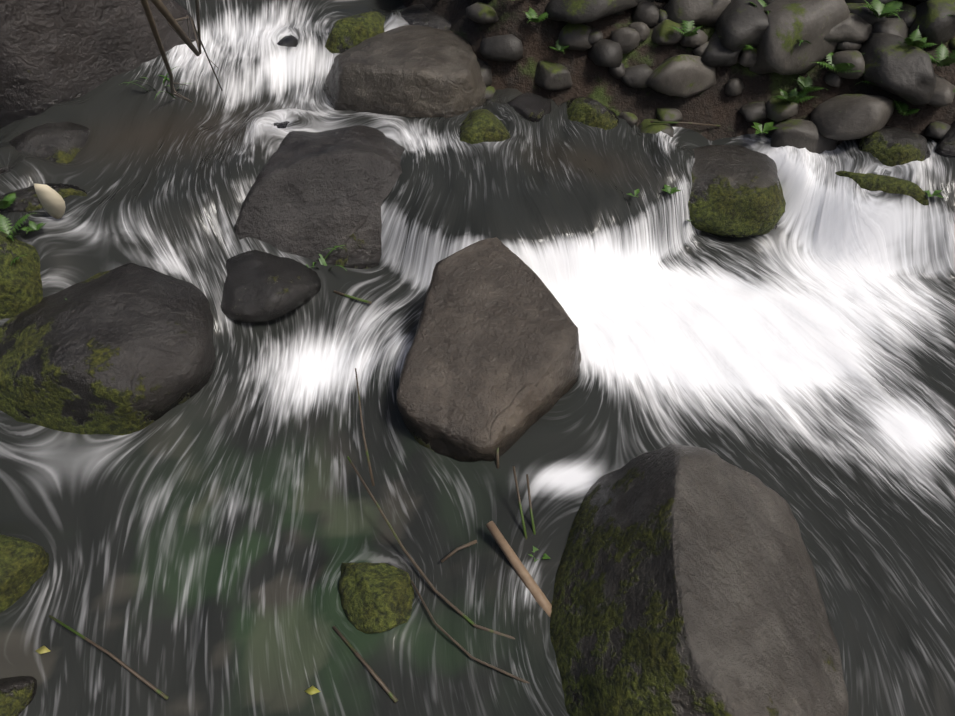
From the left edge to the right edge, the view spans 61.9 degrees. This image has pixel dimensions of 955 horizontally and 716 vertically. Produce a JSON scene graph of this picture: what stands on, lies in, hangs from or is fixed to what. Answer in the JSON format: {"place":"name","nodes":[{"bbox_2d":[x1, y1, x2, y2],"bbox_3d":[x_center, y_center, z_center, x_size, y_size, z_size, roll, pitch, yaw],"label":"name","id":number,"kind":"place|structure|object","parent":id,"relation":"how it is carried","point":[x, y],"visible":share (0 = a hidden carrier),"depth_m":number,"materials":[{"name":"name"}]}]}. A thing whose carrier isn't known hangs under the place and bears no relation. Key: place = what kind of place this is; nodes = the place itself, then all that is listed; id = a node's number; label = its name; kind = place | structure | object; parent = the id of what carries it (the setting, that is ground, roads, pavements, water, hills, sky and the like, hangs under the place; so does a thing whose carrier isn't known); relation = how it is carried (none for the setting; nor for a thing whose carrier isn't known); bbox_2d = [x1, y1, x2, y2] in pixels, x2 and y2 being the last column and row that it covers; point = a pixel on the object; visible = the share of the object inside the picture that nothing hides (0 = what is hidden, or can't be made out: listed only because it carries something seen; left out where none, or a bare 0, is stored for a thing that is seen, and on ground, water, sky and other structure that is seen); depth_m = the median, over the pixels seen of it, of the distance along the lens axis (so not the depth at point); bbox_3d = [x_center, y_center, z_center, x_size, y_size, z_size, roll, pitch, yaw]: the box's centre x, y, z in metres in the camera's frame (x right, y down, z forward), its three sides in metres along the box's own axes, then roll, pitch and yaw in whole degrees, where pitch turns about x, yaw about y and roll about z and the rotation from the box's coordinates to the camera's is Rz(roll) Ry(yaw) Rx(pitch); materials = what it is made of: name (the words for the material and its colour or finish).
{"place":"outdoors","nodes":[
{"label":"outdoors","id":0,"kind":"place"},
{"bbox_2d":[0,0,954,715],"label":"water stream","id":1,"kind":"structure","parent":0,"point":[214,534],"depth_m":2.43,"materials":[{"name":"grey liquid"}]},
{"bbox_2d":[0,166,11,172],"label":"rock","id":2,"kind":"object","parent":1,"relation":"in","point":[3,169],"visible":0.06,"depth_m":2.65,"materials":[{"name":"grey stone"}]},
{"bbox_2d":[0,676,36,715],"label":"corner rock","id":3,"kind":"object","parent":1,"relation":"in","point":[17,694],"visible":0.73,"depth_m":1.79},
{"bbox_2d":[0,534,48,612],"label":"rock","id":4,"kind":"object","parent":1,"relation":"in","point":[24,564],"visible":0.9,"depth_m":1.97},
{"bbox_2d":[36,646,49,653],"bbox_3d":[-1.037,0.698,1.898,0.033,0.006,0.020,22,47,23],"label":"fallen leaf","id":5,"kind":"object","parent":1,"relation":"on","point":[42,649],"visible":1,"depth_m":1.90,"materials":[{"name":"yellow plant"}]},
{"bbox_2d":[9,121,89,162],"bbox_3d":[-1.494,-0.712,2.824,0.355,0.197,0.319,-21,46,-22],"label":"rock","id":6,"kind":"object","parent":1,"relation":"on","point":[62,142],"visible":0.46,"depth_m":2.75,"materials":[{"name":"grey stone"}]},
{"bbox_2d":[34,183,65,218],"bbox_3d":[-1.325,-0.490,2.481,0.071,0.140,0.025,-10,43,-11],"label":"dead leaf husk","id":7,"kind":"object","parent":1,"relation":"on","point":[52,201],"visible":1,"depth_m":2.47,"materials":[{"name":"beige plant"}]},
{"bbox_2d":[140,0,222,102],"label":"twigs","id":8,"kind":"object","parent":1,"relation":"on","point":[170,19],"visible":1,"depth_m":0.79,"materials":[{"name":"brown wood"}]},
{"bbox_2d":[121,67,346,270],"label":"grass","id":9,"kind":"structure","parent":1,"relation":"on","point":[322,260],"depth_m":2.77,"materials":[{"name":"green plant"}]},
{"bbox_2d":[220,250,320,322],"bbox_3d":[-0.723,-0.263,2.707,0.365,0.186,0.366,-12,43,-13],"label":"submerged rock","id":10,"kind":"object","parent":1,"relation":"in","point":[259,286],"visible":0.77,"depth_m":2.61,"materials":[{"name":"grey stone"}]},
{"bbox_2d":[273,121,288,127],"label":"rock","id":11,"kind":"object","parent":1,"relation":"in","point":[281,124],"visible":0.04,"depth_m":2.93,"materials":[{"name":"grey stone"}]},
{"bbox_2d":[277,35,297,46],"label":"cascade rock","id":12,"kind":"object","parent":1,"relation":"in","point":[289,41],"visible":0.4,"depth_m":3.21,"materials":[{"name":"grey stone"}]},
{"bbox_2d":[304,686,320,694],"bbox_3d":[-0.388,0.782,1.868,0.033,0.006,0.020,22,47,23],"label":"fallen leaf","id":13,"kind":"object","parent":1,"relation":"on","point":[311,690],"visible":1,"depth_m":1.87,"materials":[{"name":"yellow plant"}]},
{"bbox_2d":[339,562,413,633],"bbox_3d":[-0.262,0.586,2.013,0.184,0.117,0.254,-27,48,-27],"label":"mossy rock","id":14,"kind":"object","parent":1,"relation":"on","point":[377,597],"visible":0.96,"depth_m":1.96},
{"bbox_2d":[49,102,720,702],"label":"twigs","id":15,"kind":"object","parent":1,"relation":"on","point":[343,638],"visible":0.9,"depth_m":1.99,"materials":[{"name":"brown wood"}]},
{"bbox_2d":[400,4,450,29],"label":"rock","id":16,"kind":"object","parent":1,"relation":"on","point":[420,14],"visible":0.31,"depth_m":3.27,"materials":[{"name":"grey stone"}]},
{"bbox_2d":[0,0,954,561],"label":"green plants","id":17,"kind":"object","parent":1,"relation":"on","point":[916,40],"visible":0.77,"depth_m":2.85,"materials":[{"name":"green plant"}]},
{"bbox_2d":[459,109,510,143],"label":"mossy rock","id":18,"kind":"object","parent":1,"relation":"on","point":[480,126],"visible":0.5,"depth_m":2.88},
{"bbox_2d":[486,521,551,616],"bbox_3d":[0.109,0.541,2.030,0.032,0.104,0.283,-25,48,-25],"label":"stick","id":19,"kind":"object","parent":1,"relation":"on","point":[532,586],"visible":0.88,"depth_m":2.01,"materials":[{"name":"brown wood"}]},
{"bbox_2d":[835,171,928,205],"bbox_3d":[1.431,-0.598,2.847,0.344,0.123,0.084,21,46,22],"label":"mossy rock","id":20,"kind":"object","parent":1,"relation":"on","point":[883,183],"visible":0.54,"depth_m":2.79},
{"bbox_2d":[403,0,954,144],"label":"terrain","id":21,"kind":"structure","parent":0,"point":[715,104],"depth_m":3.04,"materials":[{"name":"brown soil"}]},
{"bbox_2d":[0,231,42,319],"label":"mossy rock","id":22,"kind":"object","parent":21,"relation":"on","point":[21,289],"visible":0.38,"depth_m":2.42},
{"bbox_2d":[0,183,86,212],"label":"rock","id":23,"kind":"object","parent":21,"relation":"on","point":[26,200],"visible":0.17,"depth_m":2.56,"materials":[{"name":"grey stone"}]},
{"bbox_2d":[0,0,197,128],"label":"boulder","id":24,"kind":"object","parent":21,"relation":"on","point":[53,52],"visible":0.29,"depth_m":2.85,"materials":[{"name":"grey stone"}]},
{"bbox_2d":[0,263,215,434],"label":"moss boulder","id":25,"kind":"object","parent":21,"relation":"on","point":[126,349],"visible":0.73,"depth_m":2.29,"materials":[{"name":"grey stone"}]},
{"bbox_2d":[234,125,404,268],"bbox_3d":[-0.521,-0.511,2.978,0.784,0.633,0.627,-7,43,-8],"label":"dark boulder","id":26,"kind":"object","parent":21,"relation":"on","point":[312,195],"visible":0.52,"depth_m":2.75,"materials":[{"name":"grey stone"}]},
{"bbox_2d":[325,11,384,53],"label":"mossy rock","id":27,"kind":"object","parent":21,"relation":"on","point":[346,33],"visible":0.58,"depth_m":3.23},
{"bbox_2d":[323,25,485,117],"bbox_3d":[-0.302,-1.046,3.213,0.674,0.447,0.573,-3,42,-4],"label":"boulder","id":28,"kind":"object","parent":21,"relation":"on","point":[416,71],"visible":0.56,"depth_m":2.99,"materials":[{"name":"grey stone"}]},
{"bbox_2d":[396,237,580,461],"bbox_3d":[-0.003,0.060,2.516,0.608,0.596,0.642,-24,47,-25],"label":"boulder","id":29,"kind":"object","parent":21,"relation":"on","point":[491,365],"visible":0.83,"depth_m":2.35,"materials":[{"name":"grey stone"}]},
{"bbox_2d":[507,92,550,121],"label":"rock","id":30,"kind":"object","parent":21,"relation":"on","point":[530,106],"visible":0.58,"depth_m":3.00,"materials":[{"name":"grey stone"}]},
{"bbox_2d":[566,97,618,129],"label":"mossy rock","id":31,"kind":"object","parent":21,"relation":"on","point":[591,112],"visible":0.58,"depth_m":2.99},
{"bbox_2d":[550,444,848,715],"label":"boulder","id":32,"kind":"object","parent":21,"relation":"on","point":[686,583],"visible":0.81,"depth_m":1.76,"materials":[{"name":"grey stone"}]},
{"bbox_2d":[466,0,954,153],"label":"bank stones","id":33,"kind":"object","parent":21,"relation":"on","point":[887,61],"visible":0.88,"depth_m":2.90,"materials":[{"name":"grey stone"}]},
{"bbox_2d":[688,145,785,237],"bbox_3d":[0.911,-0.657,3.050,0.532,0.260,0.452,13,44,14],"label":"mossy rock","id":34,"kind":"object","parent":21,"relation":"on","point":[736,191],"visible":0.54,"depth_m":2.89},
{"bbox_2d":[858,126,930,166],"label":"round rock","id":35,"kind":"object","parent":21,"relation":"on","point":[889,146],"visible":0.54,"depth_m":2.82,"materials":[{"name":"grey stone"}]},
{"bbox_2d":[935,121,954,157],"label":"rock","id":36,"kind":"object","parent":21,"relation":"on","point":[945,146],"visible":0.1,"depth_m":2.82,"materials":[{"name":"grey stone"}]}
]}

